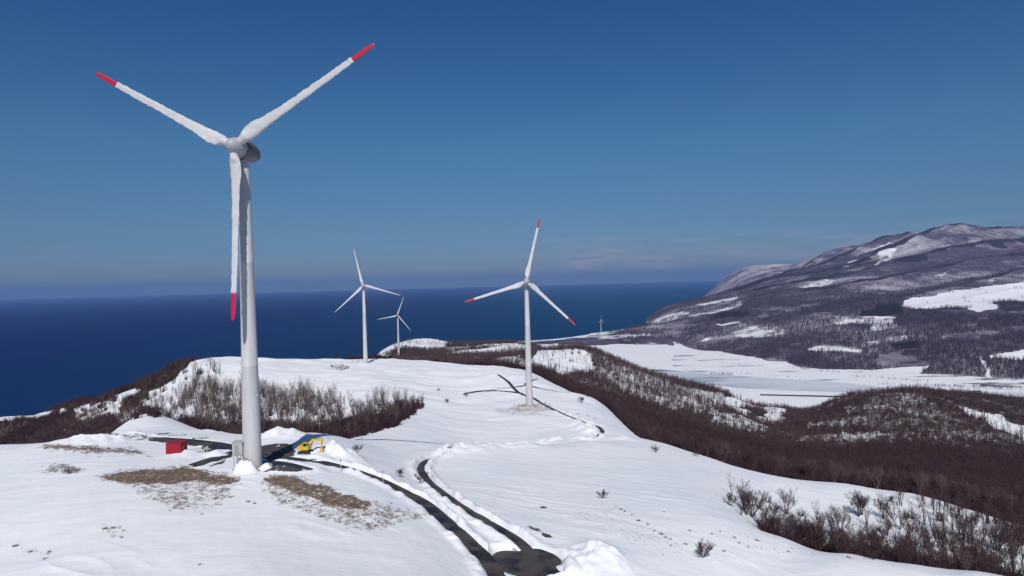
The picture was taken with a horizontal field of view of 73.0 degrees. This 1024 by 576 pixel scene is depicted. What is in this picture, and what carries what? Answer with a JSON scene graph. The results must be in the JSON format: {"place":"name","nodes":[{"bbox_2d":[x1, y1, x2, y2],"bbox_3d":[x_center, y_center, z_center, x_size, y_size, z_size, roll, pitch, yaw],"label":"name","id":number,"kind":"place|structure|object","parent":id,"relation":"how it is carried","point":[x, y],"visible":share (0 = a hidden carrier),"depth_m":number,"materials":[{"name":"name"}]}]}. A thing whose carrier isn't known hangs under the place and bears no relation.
{"place":"outdoors","nodes":[
{"label":"outdoors","id":0,"kind":"place"},
{"bbox_2d":[0,281,720,416],"bbox_3d":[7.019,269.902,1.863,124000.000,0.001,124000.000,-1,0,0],"label":"sea","id":1,"kind":"structure","parent":0,"point":[53,351],"depth_m":5130.01,"materials":[{"name":"liquid"}]},
{"bbox_2d":[148,374,603,575],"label":"road","id":2,"kind":"structure","parent":0,"point":[527,560],"depth_m":117.58,"materials":[{"name":"asphalt"}]},
{"bbox_2d":[0,338,1023,575],"bbox_3d":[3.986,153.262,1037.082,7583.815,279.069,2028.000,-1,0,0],"label":"snow ground","id":3,"kind":"structure","parent":0,"point":[538,475],"depth_m":139.71,"materials":[{"name":"snow"}]},
{"bbox_2d":[165,440,186,453],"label":"red container","id":4,"kind":"object","parent":3,"relation":"on","point":[175,446],"visible":0.98,"depth_m":152.71,"materials":[{"name":"metal"}]},
{"bbox_2d":[193,445,214,451],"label":"snow covered machine","id":5,"kind":"object","parent":3,"relation":"on","point":[200,448],"visible":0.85,"depth_m":154.96,"materials":[{"name":"snow"}]},
{"bbox_2d":[12,356,423,443],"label":"birch wood","id":6,"kind":"object","parent":3,"relation":"on","point":[213,389],"visible":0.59,"depth_m":355.54,"materials":[{"name":"brown plant"}]},
{"bbox_2d":[37,443,426,559],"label":"dry grass","id":7,"kind":"structure","parent":3,"relation":"on","point":[227,480],"depth_m":124.05,"materials":[{"name":"plant"}]},
{"bbox_2d":[96,43,374,471],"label":"wind turbine","id":8,"kind":"object","parent":3,"relation":"on","point":[243,151],"visible":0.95,"depth_m":136.44,"materials":[{"name":"metal"}]},
{"bbox_2d":[232,460,257,473],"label":"snow heap","id":9,"kind":"object","parent":3,"relation":"on","point":[243,467],"visible":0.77,"depth_m":133.93,"materials":[{"name":"snow"}]},
{"bbox_2d":[259,463,271,470],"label":"snow heap","id":10,"kind":"object","parent":3,"relation":"on","point":[265,466],"visible":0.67,"depth_m":135.76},
{"bbox_2d":[297,437,323,453],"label":"excavator","id":11,"kind":"object","parent":3,"relation":"on","point":[304,447],"visible":1,"depth_m":153.07,"materials":[{"name":"metal"}]},
{"bbox_2d":[332,405,345,424],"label":"bare tree","id":12,"kind":"object","parent":3,"relation":"on","point":[340,416],"visible":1,"depth_m":286.78,"materials":[{"name":"plant"}]},
{"bbox_2d":[351,409,361,427],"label":"bare tree","id":13,"kind":"object","parent":3,"relation":"on","point":[354,417],"visible":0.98,"depth_m":263.42,"materials":[{"name":"plant"}]},
{"bbox_2d":[355,405,367,423],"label":"bare tree","id":14,"kind":"object","parent":3,"relation":"on","point":[363,411],"visible":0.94,"depth_m":263.76,"materials":[{"name":"plant"}]},
{"bbox_2d":[334,248,400,362],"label":"wind turbine","id":15,"kind":"object","parent":3,"relation":"on","point":[365,352],"visible":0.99,"depth_m":534.65,"materials":[{"name":"metal"}]},
{"bbox_2d":[377,297,407,355],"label":"wind turbine","id":16,"kind":"object","parent":3,"relation":"on","point":[398,344],"visible":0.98,"depth_m":1041.71,"materials":[{"name":"metal"}]},
{"bbox_2d":[413,471,428,482],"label":"shrub","id":17,"kind":"object","parent":3,"relation":"on","point":[425,474],"visible":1,"depth_m":147.31,"materials":[{"name":"brown plant"}]},
{"bbox_2d":[0,340,1023,575],"bbox_3d":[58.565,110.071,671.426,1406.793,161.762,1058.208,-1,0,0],"label":"brushwood","id":18,"kind":"object","parent":3,"relation":"on","point":[383,420],"visible":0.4,"depth_m":492.82,"materials":[{"name":"plant"}]},
{"bbox_2d":[0,337,1023,456],"bbox_3d":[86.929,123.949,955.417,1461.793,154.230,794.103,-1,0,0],"label":"hill forest","id":19,"kind":"object","parent":3,"relation":"on","point":[635,372],"visible":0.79,"depth_m":716.78,"materials":[{"name":"brown plant"}]},
{"bbox_2d":[464,218,574,407],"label":"wind turbine","id":20,"kind":"object","parent":3,"relation":"on","point":[526,282],"visible":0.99,"depth_m":363.42,"materials":[{"name":"metal"}]},
{"bbox_2d":[647,420,665,441],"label":"bare tree","id":21,"kind":"object","parent":3,"relation":"on","point":[658,436],"visible":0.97,"depth_m":305.85,"materials":[{"name":"brown plant"}]},
{"bbox_2d":[673,427,703,450],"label":"bare tree","id":22,"kind":"object","parent":3,"relation":"on","point":[694,439],"visible":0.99,"depth_m":285.73,"materials":[{"name":"brown plant"}]},
{"bbox_2d":[695,537,714,557],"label":"shrub","id":23,"kind":"object","parent":3,"relation":"on","point":[700,544],"visible":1,"depth_m":117.14,"materials":[{"name":"brown plant"}]},
{"bbox_2d":[711,437,729,460],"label":"bare tree","id":24,"kind":"object","parent":3,"relation":"on","point":[716,445],"visible":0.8,"depth_m":270.82,"materials":[{"name":"brown plant"}]},
{"bbox_2d":[723,492,740,504],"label":"shrub","id":25,"kind":"object","parent":3,"relation":"on","point":[731,497],"visible":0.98,"depth_m":165.39,"materials":[{"name":"brown plant"}]},
{"bbox_2d":[730,441,756,468],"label":"bare tree","id":26,"kind":"object","parent":3,"relation":"on","point":[745,456],"visible":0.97,"depth_m":268.88,"materials":[{"name":"brown plant"}]},
{"bbox_2d":[735,478,754,509],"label":"bare tree","id":27,"kind":"object","parent":3,"relation":"on","point":[740,490],"visible":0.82,"depth_m":170.91,"materials":[{"name":"brown plant"}]},
{"bbox_2d":[739,444,756,463],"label":"bare tree","id":28,"kind":"object","parent":3,"relation":"on","point":[747,451],"visible":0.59,"depth_m":272.18,"materials":[{"name":"brown plant"}]},
{"bbox_2d":[479,352,1023,574],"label":"woodland","id":29,"kind":"object","parent":3,"relation":"on","point":[1006,471],"visible":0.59,"depth_m":439.19,"materials":[{"name":"brown plant"}]},
{"bbox_2d":[737,489,768,515],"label":"bare tree","id":30,"kind":"object","parent":3,"relation":"on","point":[761,499],"visible":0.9,"depth_m":168.62,"materials":[{"name":"brown plant"}]},
{"bbox_2d":[743,491,765,517],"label":"bare tree","id":31,"kind":"object","parent":3,"relation":"on","point":[751,514],"visible":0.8,"depth_m":167.85,"materials":[{"name":"brown plant"}]},
{"bbox_2d":[757,453,778,470],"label":"bare tree","id":32,"kind":"object","parent":3,"relation":"on","point":[767,462],"visible":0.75,"depth_m":265.17,"materials":[{"name":"brown plant"}]},
{"bbox_2d":[755,495,781,525],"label":"bare tree","id":33,"kind":"object","parent":3,"relation":"on","point":[770,506],"visible":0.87,"depth_m":150.21,"materials":[{"name":"brown plant"}]},
{"bbox_2d":[765,505,787,524],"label":"bare tree","id":34,"kind":"object","parent":3,"relation":"on","point":[776,515],"visible":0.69,"depth_m":148.88,"materials":[{"name":"brown plant"}]},
{"bbox_2d":[772,509,797,537],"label":"bare tree","id":35,"kind":"object","parent":3,"relation":"on","point":[780,524],"visible":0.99,"depth_m":146.09,"materials":[{"name":"brown plant"}]},
{"bbox_2d":[774,485,798,513],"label":"bare tree","id":36,"kind":"object","parent":3,"relation":"on","point":[787,497],"visible":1,"depth_m":192.07,"materials":[{"name":"brown plant"}]},
{"bbox_2d":[776,508,800,532],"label":"bare tree","id":37,"kind":"object","parent":3,"relation":"on","point":[783,519],"visible":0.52,"depth_m":162.00,"materials":[{"name":"brown plant"}]},
{"bbox_2d":[786,514,806,540],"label":"bare tree","id":38,"kind":"object","parent":3,"relation":"on","point":[799,528],"visible":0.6,"depth_m":153.78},
{"bbox_2d":[794,515,821,546],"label":"bare tree","id":39,"kind":"object","parent":3,"relation":"on","point":[809,526],"visible":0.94,"depth_m":152.26,"materials":[{"name":"brown plant"}]},
{"bbox_2d":[802,521,833,551],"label":"bare tree","id":40,"kind":"object","parent":3,"relation":"on","point":[821,537],"visible":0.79,"depth_m":151.01,"materials":[{"name":"brown plant"}]},
{"bbox_2d":[810,456,827,477],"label":"bare tree","id":41,"kind":"object","parent":3,"relation":"on","point":[819,469],"visible":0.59,"depth_m":269.47,"materials":[{"name":"brown plant"}]},
{"bbox_2d":[812,526,838,550],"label":"bare tree","id":42,"kind":"object","parent":3,"relation":"on","point":[826,544],"visible":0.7,"depth_m":150.00,"materials":[{"name":"brown plant"}]},
{"bbox_2d":[823,504,841,531],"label":"bare tree","id":43,"kind":"object","parent":3,"relation":"on","point":[829,522],"visible":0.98,"depth_m":176.90,"materials":[{"name":"brown plant"}]},
{"bbox_2d":[825,458,843,481],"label":"bare tree","id":44,"kind":"object","parent":3,"relation":"on","point":[833,467],"visible":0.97,"depth_m":263.88,"materials":[{"name":"plant"}]},
{"bbox_2d":[823,524,854,552],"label":"bare tree","id":45,"kind":"object","parent":3,"relation":"on","point":[837,540],"visible":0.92,"depth_m":145.50,"materials":[{"name":"brown plant"}]},
{"bbox_2d":[828,504,852,530],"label":"bare tree","id":46,"kind":"object","parent":3,"relation":"on","point":[845,517],"visible":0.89,"depth_m":181.36,"materials":[{"name":"brown plant"}]},
{"bbox_2d":[836,458,854,477],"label":"bare tree","id":47,"kind":"object","parent":3,"relation":"on","point":[846,465],"visible":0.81,"depth_m":270.41,"materials":[{"name":"brown plant"}]},
{"bbox_2d":[832,529,871,553],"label":"bush","id":48,"kind":"object","parent":3,"relation":"on","point":[850,543],"visible":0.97,"depth_m":144.61,"materials":[{"name":"brown plant"}]},
{"bbox_2d":[844,538,861,554],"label":"bare tree","id":49,"kind":"object","parent":3,"relation":"on","point":[856,548],"visible":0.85,"depth_m":143.64,"materials":[{"name":"brown plant"}]},
{"bbox_2d":[844,490,869,516],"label":"bare tree","id":50,"kind":"object","parent":3,"relation":"on","point":[859,501],"visible":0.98,"depth_m":202.08,"materials":[{"name":"plant"}]},
{"bbox_2d":[845,521,871,543],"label":"bare tree","id":51,"kind":"object","parent":3,"relation":"on","point":[857,528],"visible":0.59,"depth_m":167.24,"materials":[{"name":"brown plant"}]},
{"bbox_2d":[852,528,871,554],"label":"bare tree","id":52,"kind":"object","parent":3,"relation":"on","point":[861,541],"visible":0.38,"depth_m":152.26,"materials":[{"name":"brown plant"}]},
{"bbox_2d":[852,539,881,557],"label":"bare tree","id":53,"kind":"object","parent":3,"relation":"on","point":[868,548],"visible":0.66,"depth_m":148.05,"materials":[{"name":"brown plant"}]},
{"bbox_2d":[865,548,879,559],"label":"shrub","id":54,"kind":"object","parent":3,"relation":"on","point":[875,552],"visible":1,"depth_m":126.95,"materials":[{"name":"brown plant"}]},
{"bbox_2d":[863,521,886,539],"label":"bare tree","id":55,"kind":"object","parent":3,"relation":"on","point":[876,529],"visible":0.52,"depth_m":170.20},
{"bbox_2d":[866,463,883,488],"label":"bare tree","id":56,"kind":"object","parent":3,"relation":"on","point":[871,476],"visible":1,"depth_m":262.43,"materials":[{"name":"plant"}]},
{"bbox_2d":[865,530,891,558],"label":"bare tree","id":57,"kind":"object","parent":3,"relation":"on","point":[883,550],"visible":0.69,"depth_m":150.88,"materials":[{"name":"brown plant"}]},
{"bbox_2d":[868,530,892,545],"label":"bare tree","id":58,"kind":"object","parent":3,"relation":"on","point":[876,533],"visible":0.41,"depth_m":163.09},
{"bbox_2d":[869,533,893,558],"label":"bare tree","id":59,"kind":"object","parent":3,"relation":"on","point":[884,537],"visible":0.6,"depth_m":152.12,"materials":[{"name":"brown plant"}]},
{"bbox_2d":[871,494,894,518],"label":"bare tree","id":60,"kind":"object","parent":3,"relation":"on","point":[882,505],"visible":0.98,"depth_m":205.72,"materials":[{"name":"plant"}]},
{"bbox_2d":[873,515,894,539],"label":"bare tree","id":61,"kind":"object","parent":3,"relation":"on","point":[887,528],"visible":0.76,"depth_m":178.09,"materials":[{"name":"brown plant"}]},
{"bbox_2d":[883,502,910,529],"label":"bare tree","id":62,"kind":"object","parent":3,"relation":"on","point":[900,516],"visible":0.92,"depth_m":195.98,"materials":[{"name":"brown plant"}]},
{"bbox_2d":[887,536,919,563],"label":"bare tree","id":63,"kind":"object","parent":3,"relation":"on","point":[906,548],"visible":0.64,"depth_m":147.03,"materials":[{"name":"brown plant"}]},
{"bbox_2d":[890,534,918,562],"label":"bare tree","id":64,"kind":"object","parent":3,"relation":"on","point":[897,550],"visible":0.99,"depth_m":143.04,"materials":[{"name":"brown plant"}]},
{"bbox_2d":[897,513,919,539],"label":"bare tree","id":65,"kind":"object","parent":3,"relation":"on","point":[909,526],"visible":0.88,"depth_m":179.02,"materials":[{"name":"brown plant"}]},
{"bbox_2d":[896,465,920,483],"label":"bare tree","id":66,"kind":"object","parent":3,"relation":"on","point":[903,478],"visible":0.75,"depth_m":269.56,"materials":[{"name":"brown plant"}]},
{"bbox_2d":[898,534,926,564],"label":"bare tree","id":67,"kind":"object","parent":3,"relation":"on","point":[917,554],"visible":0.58,"depth_m":147.62,"materials":[{"name":"brown plant"}]},
{"bbox_2d":[912,523,922,548],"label":"bare tree","id":68,"kind":"object","parent":3,"relation":"on","point":[918,536],"visible":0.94,"depth_m":175.32,"materials":[{"name":"plant"}]},
{"bbox_2d":[911,472,926,494],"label":"bare tree","id":69,"kind":"object","parent":3,"relation":"on","point":[920,479],"visible":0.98,"depth_m":262.38,"materials":[{"name":"plant"}]},
{"bbox_2d":[916,520,935,538],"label":"bare tree","id":70,"kind":"object","parent":3,"relation":"on","point":[931,527],"visible":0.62,"depth_m":180.48,"materials":[{"name":"brown plant"}]},
{"bbox_2d":[919,521,940,546],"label":"bare tree","id":71,"kind":"object","parent":3,"relation":"on","point":[923,534],"visible":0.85,"depth_m":175.34,"materials":[{"name":"brown plant"}]},
{"bbox_2d":[918,542,949,567],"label":"bare tree","id":72,"kind":"object","parent":3,"relation":"on","point":[933,561],"visible":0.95,"depth_m":147.16,"materials":[{"name":"brown plant"}]},
{"bbox_2d":[921,541,947,566],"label":"bare tree","id":73,"kind":"object","parent":3,"relation":"on","point":[928,552],"visible":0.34,"depth_m":152.55,"materials":[{"name":"brown plant"}]},
{"bbox_2d":[935,474,947,492],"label":"bare tree","id":74,"kind":"object","parent":3,"relation":"on","point":[940,482],"visible":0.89,"depth_m":264.12,"materials":[{"name":"plant"}]},
{"bbox_2d":[932,548,955,567],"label":"bare tree","id":75,"kind":"object","parent":3,"relation":"on","point":[943,561],"visible":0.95,"depth_m":146.74,"materials":[{"name":"brown plant"}]},
{"bbox_2d":[931,526,958,550],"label":"bare tree","id":76,"kind":"object","parent":3,"relation":"on","point":[942,542],"visible":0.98,"depth_m":170.55,"materials":[{"name":"brown plant"}]},
{"bbox_2d":[938,536,967,568],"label":"bare tree","id":77,"kind":"object","parent":3,"relation":"on","point":[954,558],"visible":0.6,"depth_m":158.34,"materials":[{"name":"brown plant"}]},
{"bbox_2d":[947,516,963,536],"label":"bare tree","id":78,"kind":"object","parent":3,"relation":"on","point":[957,523],"visible":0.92,"depth_m":194.29,"materials":[{"name":"plant"}]},
{"bbox_2d":[945,530,973,553],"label":"bare tree","id":79,"kind":"object","parent":3,"relation":"on","point":[968,542],"visible":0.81,"depth_m":168.96,"materials":[{"name":"brown plant"}]},
{"bbox_2d":[950,480,971,497],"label":"bare tree","id":80,"kind":"object","parent":3,"relation":"on","point":[958,486],"visible":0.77,"depth_m":265.76,"materials":[{"name":"brown plant"}]},
{"bbox_2d":[952,550,975,569],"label":"bare tree","id":81,"kind":"object","parent":3,"relation":"on","point":[968,564],"visible":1,"depth_m":145.40,"materials":[{"name":"plant"}]},
{"bbox_2d":[952,547,982,569],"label":"bare tree","id":82,"kind":"object","parent":3,"relation":"on","point":[972,553],"visible":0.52,"depth_m":153.05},
{"bbox_2d":[957,513,978,536],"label":"bare tree","id":83,"kind":"object","parent":3,"relation":"on","point":[967,522],"visible":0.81,"depth_m":194.94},
{"bbox_2d":[953,538,982,555],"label":"bare tree","id":84,"kind":"object","parent":3,"relation":"on","point":[975,543],"visible":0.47,"depth_m":165.89,"materials":[{"name":"brown plant"}]},
{"bbox_2d":[958,524,978,544],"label":"bare tree","id":85,"kind":"object","parent":3,"relation":"on","point":[974,530],"visible":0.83,"depth_m":182.77,"materials":[{"name":"brown plant"}]},
{"bbox_2d":[956,548,990,571],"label":"bare tree","id":86,"kind":"object","parent":3,"relation":"on","point":[980,563],"visible":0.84,"depth_m":149.29,"materials":[{"name":"brown plant"}]},
{"bbox_2d":[966,541,994,570],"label":"bare tree","id":87,"kind":"object","parent":3,"relation":"on","point":[985,552],"visible":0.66,"depth_m":154.85,"materials":[{"name":"brown plant"}]},
{"bbox_2d":[973,482,998,506],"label":"bare tree","id":88,"kind":"object","parent":3,"relation":"on","point":[984,492],"visible":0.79,"depth_m":265.72,"materials":[{"name":"brown plant"}]},
{"bbox_2d":[974,528,998,549],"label":"bare tree","id":89,"kind":"object","parent":3,"relation":"on","point":[984,540],"visible":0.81,"depth_m":177.20,"materials":[{"name":"brown plant"}]},
{"bbox_2d":[972,544,1006,570],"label":"bare tree","id":90,"kind":"object","parent":3,"relation":"on","point":[994,555],"visible":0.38,"depth_m":158.15,"materials":[{"name":"brown plant"}]},
{"bbox_2d":[986,520,1008,548],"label":"bare tree","id":91,"kind":"object","parent":3,"relation":"on","point":[999,533],"visible":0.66,"depth_m":190.21,"materials":[{"name":"brown plant"}]},
{"bbox_2d":[988,488,1006,508],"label":"bare tree","id":92,"kind":"object","parent":3,"relation":"on","point":[998,500],"visible":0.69,"depth_m":269.60,"materials":[{"name":"brown plant"}]},
{"bbox_2d":[987,525,1009,550],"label":"bare tree","id":93,"kind":"object","parent":3,"relation":"on","point":[999,538],"visible":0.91,"depth_m":187.96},
{"bbox_2d":[985,520,1012,549],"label":"bare tree","id":94,"kind":"object","parent":3,"relation":"on","point":[999,534],"visible":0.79,"depth_m":189.32,"materials":[{"name":"brown plant"}]},
{"bbox_2d":[993,548,1011,570],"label":"bare tree","id":95,"kind":"object","parent":3,"relation":"on","point":[1002,556],"visible":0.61,"depth_m":161.95,"materials":[{"name":"plant"}]},
{"bbox_2d":[998,547,1020,574],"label":"bare tree","id":96,"kind":"object","parent":3,"relation":"on","point":[1013,560],"visible":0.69,"depth_m":165.68,"materials":[{"name":"brown plant"}]},
{"bbox_2d":[1000,485,1020,505],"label":"bare tree","id":97,"kind":"object","parent":3,"relation":"on","point":[1009,488],"visible":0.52,"depth_m":293.87,"materials":[{"name":"brown plant"}]},
{"bbox_2d":[1003,541,1018,566],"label":"bare tree","id":98,"kind":"object","parent":3,"relation":"on","point":[1011,547],"visible":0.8,"depth_m":175.13,"materials":[{"name":"plant"}]},
{"bbox_2d":[1002,532,1023,553],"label":"bare tree","id":99,"kind":"object","parent":3,"relation":"on","point":[1007,543],"visible":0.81,"depth_m":183.66,"materials":[{"name":"brown plant"}]},
{"bbox_2d":[1003,530,1023,552],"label":"bare tree","id":100,"kind":"object","parent":3,"relation":"on","point":[1015,538],"visible":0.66,"depth_m":186.48,"materials":[{"name":"brown plant"}]},
{"bbox_2d":[1005,520,1023,546],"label":"bare tree","id":101,"kind":"object","parent":3,"relation":"on","point":[1017,526],"visible":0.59,"depth_m":202.08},
{"bbox_2d":[1006,524,1023,553],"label":"bare tree","id":102,"kind":"object","parent":3,"relation":"on","point":[1015,535],"visible":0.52,"depth_m":188.87,"materials":[{"name":"brown plant"}]},
{"bbox_2d":[0,0,1023,299],"label":"sky","id":103,"kind":"structure","parent":0,"point":[648,141],"materials":[{"name":"blue"}]},
{"bbox_2d":[512,223,1023,408],"bbox_3d":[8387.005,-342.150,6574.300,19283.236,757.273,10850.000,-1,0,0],"label":"mountain and valley terrain","id":104,"kind":"structure","parent":0,"point":[655,352],"depth_m":2983.33,"materials":[{"name":"snow"}]},
{"bbox_2d":[608,234,1023,389],"bbox_3d":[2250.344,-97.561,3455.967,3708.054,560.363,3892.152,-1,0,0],"label":"valley forest","id":105,"kind":"object","parent":104,"relation":"on","point":[935,334],"visible":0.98,"depth_m":2429.11,"materials":[{"name":"plant"}]},
{"bbox_2d":[709,280,969,348],"bbox_3d":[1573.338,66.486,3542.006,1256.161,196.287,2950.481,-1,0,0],"label":"conifer plantations","id":106,"kind":"object","parent":104,"relation":"on","point":[896,309],"visible":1,"depth_m":2736.96,"materials":[{"name":"plant"}]},
{"bbox_2d":[760,394,837,396],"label":"valley road","id":107,"kind":"structure","parent":0,"point":[799,395],"depth_m":1528.08,"materials":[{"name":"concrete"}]},
{"bbox_2d":[653,369,1023,394],"bbox_3d":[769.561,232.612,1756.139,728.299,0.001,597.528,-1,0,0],"label":"river","id":108,"kind":"structure","parent":0,"point":[762,383],"depth_m":1708.80,"materials":[{"name":"ice"}]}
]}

